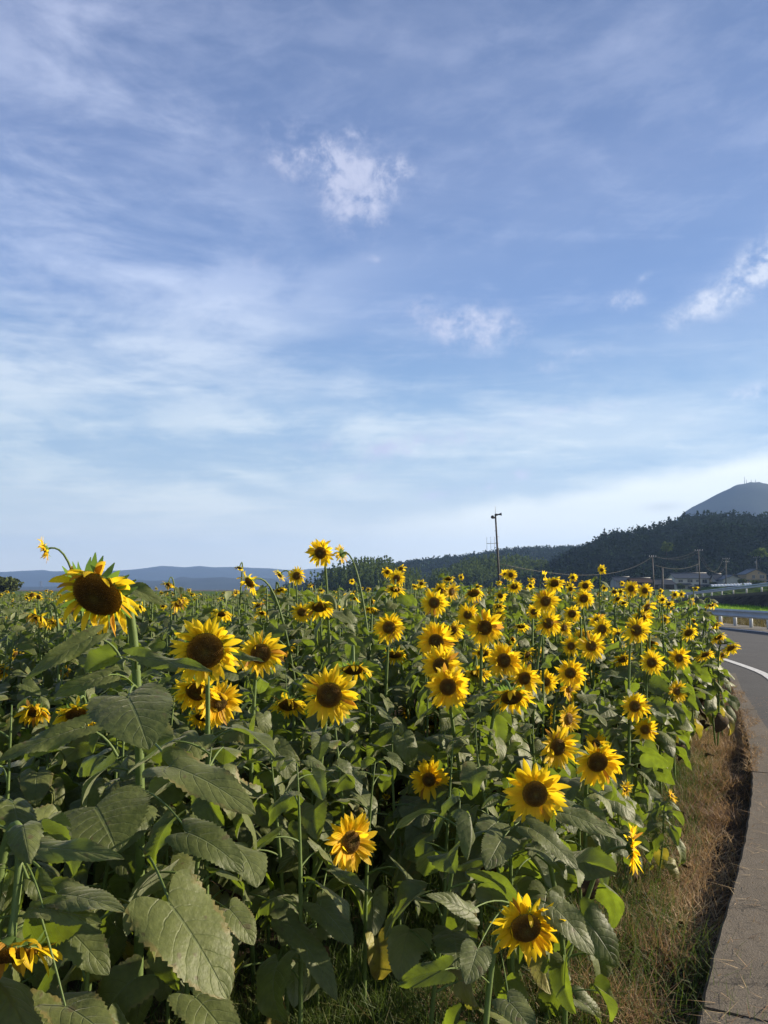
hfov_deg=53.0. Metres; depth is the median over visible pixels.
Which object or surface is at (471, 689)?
leafy sunflower
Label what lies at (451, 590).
sunflower
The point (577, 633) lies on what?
sunflower
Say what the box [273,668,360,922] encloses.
leafy sunflower
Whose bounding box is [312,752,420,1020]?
leafy sunflower
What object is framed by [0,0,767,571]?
sky
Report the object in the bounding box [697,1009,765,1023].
pavement
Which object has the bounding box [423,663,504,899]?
sunflower
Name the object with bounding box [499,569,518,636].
sunflower
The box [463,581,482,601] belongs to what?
sunflower
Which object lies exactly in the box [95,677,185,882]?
leafy sunflower
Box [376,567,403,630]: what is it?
sunflower
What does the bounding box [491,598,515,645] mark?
sunflower
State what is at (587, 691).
leafy sunflower
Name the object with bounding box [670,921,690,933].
withered leaf
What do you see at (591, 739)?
sunflower
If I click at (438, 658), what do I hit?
sunflower
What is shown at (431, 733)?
leafy sunflower
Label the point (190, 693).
sunflower
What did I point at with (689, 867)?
withered leaf
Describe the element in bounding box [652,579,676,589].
house
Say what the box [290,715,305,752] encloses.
leafy sunflower
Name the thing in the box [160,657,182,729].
leafy sunflower
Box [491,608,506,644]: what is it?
sunflower
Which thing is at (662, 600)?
sunflower
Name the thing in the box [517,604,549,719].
sunflower
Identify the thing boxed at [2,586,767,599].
meadow
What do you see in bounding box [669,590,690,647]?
sunflower
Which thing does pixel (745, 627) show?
road shoulder
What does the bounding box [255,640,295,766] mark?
sunflower
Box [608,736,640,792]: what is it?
leafy sunflower
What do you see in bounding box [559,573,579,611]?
sunflower
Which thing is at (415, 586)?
sunflower
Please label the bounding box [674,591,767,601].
road edge
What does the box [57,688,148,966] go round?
leafy sunflower
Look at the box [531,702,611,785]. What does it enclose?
sunflower
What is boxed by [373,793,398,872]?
sunflower
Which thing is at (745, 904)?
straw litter
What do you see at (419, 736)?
leafy sunflower
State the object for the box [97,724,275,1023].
leafy sunflower
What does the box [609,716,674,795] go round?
sunflower
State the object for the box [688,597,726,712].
sunflower
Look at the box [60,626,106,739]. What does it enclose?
leafy sunflower
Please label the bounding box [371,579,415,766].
sunflower
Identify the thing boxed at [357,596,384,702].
sunflower
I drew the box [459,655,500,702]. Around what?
sunflower
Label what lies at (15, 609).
sunflower field
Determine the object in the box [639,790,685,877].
sunflower
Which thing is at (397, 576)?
sunflower
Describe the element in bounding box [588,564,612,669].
sunflower
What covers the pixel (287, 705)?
sunflower
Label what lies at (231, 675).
leafy sunflower
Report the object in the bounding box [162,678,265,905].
sunflower
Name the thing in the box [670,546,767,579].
hill
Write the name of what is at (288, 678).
leafy sunflower
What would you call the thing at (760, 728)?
pavement
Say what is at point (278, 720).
leafy sunflower
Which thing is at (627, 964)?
withered leaf
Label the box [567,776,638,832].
leafy sunflower
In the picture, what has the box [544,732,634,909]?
leafy sunflower
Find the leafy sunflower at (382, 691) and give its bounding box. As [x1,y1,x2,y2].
[367,637,414,766]
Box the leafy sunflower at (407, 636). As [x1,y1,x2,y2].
[399,606,429,728]
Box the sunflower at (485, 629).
[450,609,503,790]
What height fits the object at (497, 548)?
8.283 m
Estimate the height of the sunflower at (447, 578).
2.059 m
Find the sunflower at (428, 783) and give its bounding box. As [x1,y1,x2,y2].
[382,756,475,924]
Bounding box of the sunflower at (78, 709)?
[47,687,128,883]
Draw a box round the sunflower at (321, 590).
[317,587,325,599]
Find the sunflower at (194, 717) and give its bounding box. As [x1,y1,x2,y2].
[176,708,241,802]
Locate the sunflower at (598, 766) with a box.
[554,740,634,960]
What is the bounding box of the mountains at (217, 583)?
[18,577,319,589]
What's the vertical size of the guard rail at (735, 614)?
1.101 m
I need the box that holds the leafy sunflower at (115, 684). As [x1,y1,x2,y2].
[84,640,165,775]
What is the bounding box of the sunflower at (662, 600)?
[650,596,673,619]
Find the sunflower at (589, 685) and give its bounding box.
[579,670,597,733]
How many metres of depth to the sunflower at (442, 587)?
9.01 m
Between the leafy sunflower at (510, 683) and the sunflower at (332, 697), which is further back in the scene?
the leafy sunflower at (510, 683)
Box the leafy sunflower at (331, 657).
[320,637,384,810]
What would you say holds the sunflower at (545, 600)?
on the ground at (710, 916)
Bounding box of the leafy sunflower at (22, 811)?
[0,678,73,998]
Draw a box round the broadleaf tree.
[0,576,24,593]
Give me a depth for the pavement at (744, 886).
3.70 m
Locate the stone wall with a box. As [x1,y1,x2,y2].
[676,594,767,607]
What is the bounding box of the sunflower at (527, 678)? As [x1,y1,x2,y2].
[485,663,543,792]
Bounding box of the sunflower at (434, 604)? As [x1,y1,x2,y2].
[398,587,460,766]
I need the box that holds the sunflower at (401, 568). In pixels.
[384,564,406,714]
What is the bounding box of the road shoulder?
[672,621,767,631]
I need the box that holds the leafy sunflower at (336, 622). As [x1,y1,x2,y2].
[324,618,368,741]
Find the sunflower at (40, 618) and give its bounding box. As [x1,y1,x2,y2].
[25,600,86,774]
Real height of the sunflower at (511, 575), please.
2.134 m
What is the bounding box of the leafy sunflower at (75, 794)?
[4,694,111,811]
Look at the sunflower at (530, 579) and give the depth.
14.30 m
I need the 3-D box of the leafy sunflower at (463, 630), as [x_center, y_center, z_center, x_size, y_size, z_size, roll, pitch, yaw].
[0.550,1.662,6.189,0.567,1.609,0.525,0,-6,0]
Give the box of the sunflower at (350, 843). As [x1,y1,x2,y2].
[230,812,377,1023]
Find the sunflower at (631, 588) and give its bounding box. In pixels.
[611,581,653,652]
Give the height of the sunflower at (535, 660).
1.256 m
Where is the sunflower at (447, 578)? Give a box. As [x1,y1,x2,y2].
[436,572,459,624]
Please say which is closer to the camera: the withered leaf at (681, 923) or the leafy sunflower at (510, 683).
the withered leaf at (681, 923)
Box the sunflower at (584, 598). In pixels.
[573,589,617,727]
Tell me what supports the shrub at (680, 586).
on the meadow
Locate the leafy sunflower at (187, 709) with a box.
[168,673,218,806]
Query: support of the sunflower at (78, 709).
on the ground at (710, 916)
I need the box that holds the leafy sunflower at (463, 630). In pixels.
[429,618,472,714]
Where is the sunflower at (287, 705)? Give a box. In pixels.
[259,679,319,893]
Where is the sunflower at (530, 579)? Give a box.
[527,575,538,624]
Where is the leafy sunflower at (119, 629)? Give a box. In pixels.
[95,614,165,743]
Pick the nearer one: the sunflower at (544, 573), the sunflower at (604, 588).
the sunflower at (544, 573)
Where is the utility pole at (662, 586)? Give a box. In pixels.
[661,568,663,594]
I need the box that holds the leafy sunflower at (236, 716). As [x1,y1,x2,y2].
[203,710,265,879]
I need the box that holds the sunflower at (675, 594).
[662,591,678,631]
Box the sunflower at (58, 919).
[0,811,124,1023]
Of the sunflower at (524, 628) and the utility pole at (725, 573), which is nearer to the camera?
the sunflower at (524, 628)
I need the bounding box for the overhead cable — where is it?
[502,558,649,574]
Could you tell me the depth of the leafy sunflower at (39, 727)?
4.71 m
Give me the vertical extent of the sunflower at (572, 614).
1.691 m
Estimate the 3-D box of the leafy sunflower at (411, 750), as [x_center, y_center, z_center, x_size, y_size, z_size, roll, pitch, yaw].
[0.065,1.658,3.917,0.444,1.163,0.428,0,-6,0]
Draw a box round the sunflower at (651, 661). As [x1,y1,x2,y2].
[617,648,675,795]
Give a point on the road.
(752, 651)
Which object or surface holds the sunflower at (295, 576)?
on the ground at (710, 916)
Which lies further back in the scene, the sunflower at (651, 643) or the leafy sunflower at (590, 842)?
the sunflower at (651, 643)
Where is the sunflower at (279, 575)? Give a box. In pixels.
[273,569,307,661]
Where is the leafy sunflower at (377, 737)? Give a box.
[327,659,413,893]
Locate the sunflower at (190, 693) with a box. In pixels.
[170,674,280,915]
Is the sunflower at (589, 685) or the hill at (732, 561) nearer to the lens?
the sunflower at (589, 685)
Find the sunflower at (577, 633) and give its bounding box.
[564,628,591,669]
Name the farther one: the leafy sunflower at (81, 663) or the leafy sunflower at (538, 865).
the leafy sunflower at (81, 663)
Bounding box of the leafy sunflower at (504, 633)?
[470,631,525,721]
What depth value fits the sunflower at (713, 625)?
10.54 m
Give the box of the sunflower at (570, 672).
[544,656,606,840]
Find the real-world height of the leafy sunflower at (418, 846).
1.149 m
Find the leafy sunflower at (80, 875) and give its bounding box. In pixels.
[52,862,132,992]
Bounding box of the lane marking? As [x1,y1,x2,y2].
[723,658,767,678]
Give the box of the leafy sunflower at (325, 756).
[290,730,334,766]
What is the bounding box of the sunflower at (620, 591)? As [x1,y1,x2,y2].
[609,588,625,655]
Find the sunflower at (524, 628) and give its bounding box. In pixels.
[508,614,531,651]
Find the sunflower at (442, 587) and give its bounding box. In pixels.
[426,581,449,622]
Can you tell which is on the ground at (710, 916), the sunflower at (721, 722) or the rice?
the sunflower at (721, 722)
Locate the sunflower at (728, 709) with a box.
[699,649,735,735]
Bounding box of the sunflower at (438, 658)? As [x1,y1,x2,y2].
[403,644,478,887]
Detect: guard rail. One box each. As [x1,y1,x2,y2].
[665,583,767,600]
[677,608,767,628]
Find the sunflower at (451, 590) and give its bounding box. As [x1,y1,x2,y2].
[433,582,459,716]
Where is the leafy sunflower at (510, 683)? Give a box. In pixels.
[493,660,537,786]
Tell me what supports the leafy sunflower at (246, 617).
on the ground at (710, 916)
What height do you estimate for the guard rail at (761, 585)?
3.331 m
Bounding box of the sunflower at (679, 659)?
[648,647,698,783]
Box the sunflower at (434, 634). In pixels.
[416,622,496,880]
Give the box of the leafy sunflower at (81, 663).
[24,623,96,773]
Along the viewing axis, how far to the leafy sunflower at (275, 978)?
2.70 m
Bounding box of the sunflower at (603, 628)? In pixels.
[574,617,622,731]
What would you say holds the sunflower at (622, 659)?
on the ground at (710, 916)
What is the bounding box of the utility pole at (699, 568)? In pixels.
[695,549,702,590]
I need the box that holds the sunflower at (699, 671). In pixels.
[671,640,715,738]
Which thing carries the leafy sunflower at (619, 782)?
on the ground at (710, 916)
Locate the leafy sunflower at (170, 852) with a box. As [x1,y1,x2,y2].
[162,826,225,864]
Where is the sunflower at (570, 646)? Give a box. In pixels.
[536,634,581,732]
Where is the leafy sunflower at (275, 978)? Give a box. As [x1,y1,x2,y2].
[252,755,349,1023]
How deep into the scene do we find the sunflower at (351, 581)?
15.22 m
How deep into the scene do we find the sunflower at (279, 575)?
8.36 m
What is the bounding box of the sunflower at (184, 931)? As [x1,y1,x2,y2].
[0,552,256,1023]
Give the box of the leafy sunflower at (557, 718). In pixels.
[531,668,560,735]
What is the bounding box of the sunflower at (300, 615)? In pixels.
[262,603,313,748]
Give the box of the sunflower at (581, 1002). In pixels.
[535,824,642,1023]
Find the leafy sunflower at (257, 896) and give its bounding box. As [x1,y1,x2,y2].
[219,737,316,1023]
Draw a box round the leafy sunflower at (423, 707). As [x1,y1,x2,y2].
[406,647,439,878]
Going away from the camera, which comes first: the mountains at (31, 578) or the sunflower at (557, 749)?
the sunflower at (557, 749)
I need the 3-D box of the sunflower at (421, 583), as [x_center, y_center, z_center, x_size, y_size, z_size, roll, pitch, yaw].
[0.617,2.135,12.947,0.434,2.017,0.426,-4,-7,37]
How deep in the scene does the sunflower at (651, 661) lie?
6.32 m
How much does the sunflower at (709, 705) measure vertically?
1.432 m
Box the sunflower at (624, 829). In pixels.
[601,781,649,893]
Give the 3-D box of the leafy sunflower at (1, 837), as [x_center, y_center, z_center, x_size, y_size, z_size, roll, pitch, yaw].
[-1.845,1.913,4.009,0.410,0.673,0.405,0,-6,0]
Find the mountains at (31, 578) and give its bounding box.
[0,566,330,586]
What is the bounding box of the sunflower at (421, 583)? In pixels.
[417,579,426,613]
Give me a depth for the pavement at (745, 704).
12.12 m
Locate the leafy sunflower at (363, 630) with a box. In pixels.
[331,608,378,738]
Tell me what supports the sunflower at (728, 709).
on the ground at (710, 916)
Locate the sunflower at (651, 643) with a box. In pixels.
[631,636,671,695]
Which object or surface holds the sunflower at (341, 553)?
on the ground at (710, 916)
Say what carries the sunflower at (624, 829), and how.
on the ground at (710, 916)
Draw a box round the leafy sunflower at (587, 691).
[550,683,627,750]
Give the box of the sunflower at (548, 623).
[507,610,561,741]
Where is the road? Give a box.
[702,626,767,1023]
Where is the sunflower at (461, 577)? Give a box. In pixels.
[458,574,468,604]
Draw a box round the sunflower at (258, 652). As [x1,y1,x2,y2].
[218,630,301,992]
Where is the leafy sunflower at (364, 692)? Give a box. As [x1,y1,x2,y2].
[324,645,376,826]
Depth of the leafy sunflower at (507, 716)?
4.53 m
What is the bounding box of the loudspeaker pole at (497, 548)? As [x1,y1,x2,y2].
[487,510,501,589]
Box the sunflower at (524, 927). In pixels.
[397,885,594,1023]
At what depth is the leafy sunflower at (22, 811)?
2.54 m
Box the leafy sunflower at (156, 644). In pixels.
[143,627,180,710]
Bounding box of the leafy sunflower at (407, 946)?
[384,788,522,1023]
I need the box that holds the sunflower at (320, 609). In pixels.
[288,595,365,753]
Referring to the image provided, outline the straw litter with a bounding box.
[683,696,767,1023]
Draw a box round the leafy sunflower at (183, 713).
[173,628,250,745]
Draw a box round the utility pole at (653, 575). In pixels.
[649,555,655,594]
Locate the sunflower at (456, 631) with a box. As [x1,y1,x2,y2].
[421,621,464,763]
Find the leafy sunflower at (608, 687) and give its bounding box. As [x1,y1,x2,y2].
[580,681,636,759]
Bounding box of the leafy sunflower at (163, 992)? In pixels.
[124,733,203,1023]
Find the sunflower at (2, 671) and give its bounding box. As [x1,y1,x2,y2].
[0,663,12,707]
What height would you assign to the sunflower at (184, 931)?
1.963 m
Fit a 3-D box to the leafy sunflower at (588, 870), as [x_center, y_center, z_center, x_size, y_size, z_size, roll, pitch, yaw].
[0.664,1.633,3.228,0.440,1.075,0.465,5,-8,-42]
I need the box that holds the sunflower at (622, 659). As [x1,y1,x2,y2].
[596,645,636,759]
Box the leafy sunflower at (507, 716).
[472,669,540,809]
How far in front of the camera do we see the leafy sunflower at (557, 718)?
6.76 m
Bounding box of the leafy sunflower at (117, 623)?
[74,621,128,690]
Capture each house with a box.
[609,576,628,587]
[627,577,652,588]
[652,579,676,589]
[666,573,709,588]
[709,573,722,584]
[717,574,741,586]
[736,568,767,582]
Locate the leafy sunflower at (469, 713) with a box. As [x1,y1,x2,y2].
[425,650,486,750]
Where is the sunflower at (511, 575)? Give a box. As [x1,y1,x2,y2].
[501,569,524,644]
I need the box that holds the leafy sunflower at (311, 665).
[285,622,325,749]
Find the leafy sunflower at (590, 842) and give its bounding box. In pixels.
[565,799,608,847]
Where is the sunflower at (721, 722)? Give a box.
[702,638,740,747]
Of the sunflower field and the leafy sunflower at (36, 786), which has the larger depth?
the sunflower field
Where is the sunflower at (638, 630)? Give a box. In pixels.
[589,617,672,813]
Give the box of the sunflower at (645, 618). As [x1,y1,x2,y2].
[621,607,672,784]
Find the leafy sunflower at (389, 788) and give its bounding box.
[386,615,424,795]
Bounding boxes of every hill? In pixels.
[414,552,556,587]
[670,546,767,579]
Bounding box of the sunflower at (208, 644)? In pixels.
[120,616,270,993]
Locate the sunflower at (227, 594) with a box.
[224,562,258,633]
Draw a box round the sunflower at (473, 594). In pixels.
[449,584,496,683]
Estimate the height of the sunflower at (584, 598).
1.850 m
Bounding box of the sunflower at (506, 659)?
[475,641,538,826]
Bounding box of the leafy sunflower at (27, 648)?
[0,625,38,728]
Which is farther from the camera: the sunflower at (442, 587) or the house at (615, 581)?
the house at (615, 581)
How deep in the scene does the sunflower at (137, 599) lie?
7.26 m
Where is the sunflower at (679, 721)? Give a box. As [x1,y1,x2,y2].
[634,680,693,794]
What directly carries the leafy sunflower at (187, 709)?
on the ground at (710, 916)
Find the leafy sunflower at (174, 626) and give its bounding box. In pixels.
[156,615,197,716]
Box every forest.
[282,542,591,590]
[427,553,571,587]
[488,509,767,588]
[575,519,767,588]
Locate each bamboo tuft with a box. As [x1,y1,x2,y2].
[661,541,672,554]
[748,548,767,560]
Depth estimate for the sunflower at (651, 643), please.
8.54 m
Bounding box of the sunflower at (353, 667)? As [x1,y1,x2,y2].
[306,640,392,896]
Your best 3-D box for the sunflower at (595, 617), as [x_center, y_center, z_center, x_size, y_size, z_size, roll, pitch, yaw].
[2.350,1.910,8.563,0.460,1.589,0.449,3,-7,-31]
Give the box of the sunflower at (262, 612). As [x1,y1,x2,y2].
[253,602,273,630]
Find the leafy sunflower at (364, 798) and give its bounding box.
[301,709,377,985]
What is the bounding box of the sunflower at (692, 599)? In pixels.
[679,598,695,627]
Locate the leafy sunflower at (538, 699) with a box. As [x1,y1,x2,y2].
[503,684,567,832]
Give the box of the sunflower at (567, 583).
[559,581,576,606]
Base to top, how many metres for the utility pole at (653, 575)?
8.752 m
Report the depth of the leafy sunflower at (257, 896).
3.12 m
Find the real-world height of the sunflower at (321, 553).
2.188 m
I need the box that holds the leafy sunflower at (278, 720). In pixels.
[240,663,327,883]
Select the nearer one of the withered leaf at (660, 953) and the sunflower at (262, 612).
the withered leaf at (660, 953)
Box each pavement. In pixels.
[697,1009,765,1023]
[701,772,767,1021]
[728,673,754,712]
[739,709,767,777]
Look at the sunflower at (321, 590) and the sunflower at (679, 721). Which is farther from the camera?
the sunflower at (321, 590)
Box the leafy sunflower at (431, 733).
[406,720,433,795]
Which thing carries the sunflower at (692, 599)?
on the ground at (710, 916)
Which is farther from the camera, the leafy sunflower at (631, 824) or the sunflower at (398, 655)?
the sunflower at (398, 655)
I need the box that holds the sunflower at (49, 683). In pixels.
[13,609,65,723]
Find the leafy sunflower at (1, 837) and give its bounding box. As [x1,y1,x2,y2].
[0,829,42,892]
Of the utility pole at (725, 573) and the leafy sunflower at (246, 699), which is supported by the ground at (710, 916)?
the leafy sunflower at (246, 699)
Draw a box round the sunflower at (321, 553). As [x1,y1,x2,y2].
[288,539,366,760]
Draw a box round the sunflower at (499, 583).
[492,581,502,592]
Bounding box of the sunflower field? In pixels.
[0,577,716,789]
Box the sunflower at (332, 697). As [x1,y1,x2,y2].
[260,663,363,1019]
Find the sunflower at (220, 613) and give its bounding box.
[196,600,239,735]
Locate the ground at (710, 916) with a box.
[0,590,750,1023]
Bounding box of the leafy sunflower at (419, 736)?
[385,655,438,810]
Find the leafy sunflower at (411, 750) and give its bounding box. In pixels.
[362,717,442,924]
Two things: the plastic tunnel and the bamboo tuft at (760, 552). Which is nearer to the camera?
the plastic tunnel
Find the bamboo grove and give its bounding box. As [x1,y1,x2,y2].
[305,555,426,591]
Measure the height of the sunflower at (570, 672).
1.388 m
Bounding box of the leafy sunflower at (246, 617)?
[216,613,282,744]
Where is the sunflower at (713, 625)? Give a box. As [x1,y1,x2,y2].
[692,618,729,714]
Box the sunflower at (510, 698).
[446,680,535,945]
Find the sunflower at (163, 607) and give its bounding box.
[153,604,168,626]
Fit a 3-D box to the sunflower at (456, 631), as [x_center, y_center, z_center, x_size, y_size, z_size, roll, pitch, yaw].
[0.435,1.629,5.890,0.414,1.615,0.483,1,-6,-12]
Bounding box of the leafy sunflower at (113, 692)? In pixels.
[96,673,179,778]
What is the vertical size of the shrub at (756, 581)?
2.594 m
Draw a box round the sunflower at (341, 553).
[334,544,395,793]
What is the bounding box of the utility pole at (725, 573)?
[723,558,729,586]
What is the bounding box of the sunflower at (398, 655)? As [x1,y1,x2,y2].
[372,639,432,800]
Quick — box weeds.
[675,615,766,626]
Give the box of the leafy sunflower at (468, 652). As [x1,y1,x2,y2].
[456,644,488,696]
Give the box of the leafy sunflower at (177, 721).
[144,714,184,863]
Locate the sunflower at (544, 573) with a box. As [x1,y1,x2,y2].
[521,571,546,622]
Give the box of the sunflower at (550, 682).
[506,669,560,746]
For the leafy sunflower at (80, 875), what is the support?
on the ground at (710, 916)
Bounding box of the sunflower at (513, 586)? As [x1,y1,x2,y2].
[492,580,530,633]
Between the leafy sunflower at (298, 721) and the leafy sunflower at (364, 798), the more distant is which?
the leafy sunflower at (298, 721)
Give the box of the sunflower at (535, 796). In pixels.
[481,758,619,1023]
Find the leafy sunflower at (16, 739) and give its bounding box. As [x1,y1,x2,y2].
[0,734,19,794]
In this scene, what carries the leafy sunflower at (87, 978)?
on the ground at (710, 916)
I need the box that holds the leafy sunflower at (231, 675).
[214,623,281,781]
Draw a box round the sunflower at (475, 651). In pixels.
[467,639,496,722]
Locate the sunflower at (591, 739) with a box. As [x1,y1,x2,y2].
[583,731,621,825]
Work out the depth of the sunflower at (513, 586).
9.65 m
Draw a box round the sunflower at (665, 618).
[654,614,672,646]
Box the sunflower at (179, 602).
[144,594,190,710]
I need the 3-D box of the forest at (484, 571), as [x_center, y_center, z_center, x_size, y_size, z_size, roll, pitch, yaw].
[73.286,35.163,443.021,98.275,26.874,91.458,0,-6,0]
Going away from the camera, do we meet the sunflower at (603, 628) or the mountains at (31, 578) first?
the sunflower at (603, 628)
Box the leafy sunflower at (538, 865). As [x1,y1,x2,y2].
[442,778,566,1015]
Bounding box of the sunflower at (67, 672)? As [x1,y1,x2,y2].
[43,665,70,687]
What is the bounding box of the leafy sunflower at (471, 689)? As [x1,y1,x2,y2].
[468,665,530,792]
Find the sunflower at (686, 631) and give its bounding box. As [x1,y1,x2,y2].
[661,624,711,759]
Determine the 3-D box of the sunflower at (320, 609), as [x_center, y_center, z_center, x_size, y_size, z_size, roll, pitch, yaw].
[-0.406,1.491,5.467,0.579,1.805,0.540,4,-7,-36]
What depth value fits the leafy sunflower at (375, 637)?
6.67 m
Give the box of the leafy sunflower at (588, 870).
[500,768,618,974]
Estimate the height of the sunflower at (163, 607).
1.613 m
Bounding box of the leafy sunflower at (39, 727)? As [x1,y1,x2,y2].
[31,696,117,791]
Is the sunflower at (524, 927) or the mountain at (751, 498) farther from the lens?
the mountain at (751, 498)
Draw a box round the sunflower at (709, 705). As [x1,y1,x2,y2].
[686,626,735,744]
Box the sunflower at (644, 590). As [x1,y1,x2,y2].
[622,583,659,645]
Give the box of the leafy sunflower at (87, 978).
[37,898,155,1023]
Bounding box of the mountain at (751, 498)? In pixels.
[676,482,767,520]
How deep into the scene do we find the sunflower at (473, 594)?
6.63 m
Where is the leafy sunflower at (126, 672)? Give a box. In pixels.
[75,634,131,695]
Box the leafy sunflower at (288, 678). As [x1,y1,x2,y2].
[240,643,311,801]
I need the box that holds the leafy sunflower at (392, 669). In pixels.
[366,634,421,811]
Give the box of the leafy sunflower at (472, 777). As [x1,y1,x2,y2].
[447,716,529,954]
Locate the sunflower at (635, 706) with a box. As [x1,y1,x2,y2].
[601,692,669,830]
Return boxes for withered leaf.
[615,960,630,985]
[634,891,648,899]
[648,947,669,969]
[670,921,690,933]
[676,861,693,874]
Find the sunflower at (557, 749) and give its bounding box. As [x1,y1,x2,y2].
[496,725,578,879]
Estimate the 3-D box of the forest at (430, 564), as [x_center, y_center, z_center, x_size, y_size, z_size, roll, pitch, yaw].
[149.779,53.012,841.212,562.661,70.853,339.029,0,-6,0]
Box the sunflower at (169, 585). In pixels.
[160,577,191,637]
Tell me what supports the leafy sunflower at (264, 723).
on the ground at (710, 916)
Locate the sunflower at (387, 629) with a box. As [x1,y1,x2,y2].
[357,612,410,861]
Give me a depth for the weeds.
38.00 m
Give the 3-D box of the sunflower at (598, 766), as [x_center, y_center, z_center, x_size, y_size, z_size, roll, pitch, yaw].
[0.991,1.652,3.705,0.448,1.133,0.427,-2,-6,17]
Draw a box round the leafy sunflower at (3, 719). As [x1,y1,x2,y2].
[0,695,26,782]
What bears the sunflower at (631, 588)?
on the ground at (710, 916)
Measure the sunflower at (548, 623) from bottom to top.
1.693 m
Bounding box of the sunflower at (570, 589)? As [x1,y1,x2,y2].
[561,584,575,608]
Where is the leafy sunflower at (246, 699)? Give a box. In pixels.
[198,676,264,776]
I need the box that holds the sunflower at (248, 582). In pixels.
[237,571,318,730]
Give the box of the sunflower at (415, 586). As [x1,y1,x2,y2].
[407,583,423,614]
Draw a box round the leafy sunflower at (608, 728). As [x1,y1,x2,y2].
[580,725,617,759]
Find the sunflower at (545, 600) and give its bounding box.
[511,588,562,747]
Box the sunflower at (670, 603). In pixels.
[660,600,678,641]
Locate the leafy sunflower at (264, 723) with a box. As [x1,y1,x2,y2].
[223,692,299,956]
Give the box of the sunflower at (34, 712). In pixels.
[0,694,57,795]
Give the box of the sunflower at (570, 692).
[532,684,580,758]
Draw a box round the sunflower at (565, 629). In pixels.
[538,618,578,692]
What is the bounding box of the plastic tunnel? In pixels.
[709,583,741,586]
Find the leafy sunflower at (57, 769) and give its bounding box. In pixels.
[0,726,74,908]
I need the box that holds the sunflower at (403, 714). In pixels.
[398,707,429,720]
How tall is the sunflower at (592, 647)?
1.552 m
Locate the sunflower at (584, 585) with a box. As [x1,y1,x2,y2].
[566,579,598,633]
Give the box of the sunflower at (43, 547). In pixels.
[37,537,125,694]
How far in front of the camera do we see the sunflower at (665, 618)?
11.86 m
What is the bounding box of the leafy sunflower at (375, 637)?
[335,615,379,716]
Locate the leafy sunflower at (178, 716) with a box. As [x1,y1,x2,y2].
[141,668,194,808]
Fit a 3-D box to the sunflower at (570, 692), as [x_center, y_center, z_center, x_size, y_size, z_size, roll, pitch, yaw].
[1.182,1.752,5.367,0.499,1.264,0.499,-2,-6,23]
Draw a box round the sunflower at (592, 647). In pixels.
[566,631,621,781]
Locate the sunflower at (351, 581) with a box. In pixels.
[349,578,364,594]
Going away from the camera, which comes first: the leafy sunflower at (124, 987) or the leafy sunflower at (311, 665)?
the leafy sunflower at (124, 987)
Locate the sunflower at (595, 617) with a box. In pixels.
[578,613,611,672]
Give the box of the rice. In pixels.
[631,603,767,616]
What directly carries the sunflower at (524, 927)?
on the ground at (710, 916)
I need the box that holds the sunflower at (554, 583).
[526,576,579,710]
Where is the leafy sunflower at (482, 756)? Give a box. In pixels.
[443,686,515,913]
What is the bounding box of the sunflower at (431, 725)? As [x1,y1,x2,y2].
[425,714,438,731]
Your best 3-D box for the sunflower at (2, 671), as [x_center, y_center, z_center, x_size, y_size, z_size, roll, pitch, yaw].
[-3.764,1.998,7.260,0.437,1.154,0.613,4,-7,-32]
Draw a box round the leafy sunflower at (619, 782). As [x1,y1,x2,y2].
[574,759,622,827]
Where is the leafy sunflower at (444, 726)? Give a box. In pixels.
[393,695,488,918]
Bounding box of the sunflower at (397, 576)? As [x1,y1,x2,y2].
[376,568,417,721]
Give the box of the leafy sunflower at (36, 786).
[7,731,81,868]
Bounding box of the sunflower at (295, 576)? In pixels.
[281,566,319,721]
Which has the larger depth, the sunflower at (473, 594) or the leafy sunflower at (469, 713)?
the sunflower at (473, 594)
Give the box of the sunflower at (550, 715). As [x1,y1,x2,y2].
[526,704,557,736]
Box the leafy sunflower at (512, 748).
[492,723,575,879]
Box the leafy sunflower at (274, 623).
[236,619,300,769]
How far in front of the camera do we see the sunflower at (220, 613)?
6.62 m
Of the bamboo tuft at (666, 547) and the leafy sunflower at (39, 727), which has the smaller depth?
the leafy sunflower at (39, 727)
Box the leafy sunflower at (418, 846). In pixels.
[403,731,503,955]
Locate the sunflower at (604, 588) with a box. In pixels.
[601,584,608,606]
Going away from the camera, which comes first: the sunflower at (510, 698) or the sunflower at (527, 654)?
the sunflower at (510, 698)
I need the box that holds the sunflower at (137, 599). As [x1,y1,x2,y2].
[116,575,146,653]
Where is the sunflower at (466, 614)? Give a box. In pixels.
[437,603,482,733]
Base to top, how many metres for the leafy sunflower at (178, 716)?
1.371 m
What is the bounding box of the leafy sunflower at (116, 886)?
[26,730,179,991]
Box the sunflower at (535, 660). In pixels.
[523,647,544,705]
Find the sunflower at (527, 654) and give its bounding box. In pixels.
[511,648,535,686]
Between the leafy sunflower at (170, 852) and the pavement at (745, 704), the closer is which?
the leafy sunflower at (170, 852)
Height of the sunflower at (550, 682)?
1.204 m
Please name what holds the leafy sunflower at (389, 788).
on the ground at (710, 916)
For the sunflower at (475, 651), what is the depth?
5.96 m
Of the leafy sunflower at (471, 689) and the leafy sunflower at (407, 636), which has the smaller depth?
the leafy sunflower at (471, 689)
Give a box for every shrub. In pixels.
[677,583,684,588]
[737,579,746,583]
[749,580,763,583]
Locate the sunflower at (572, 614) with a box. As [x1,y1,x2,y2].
[544,605,582,725]

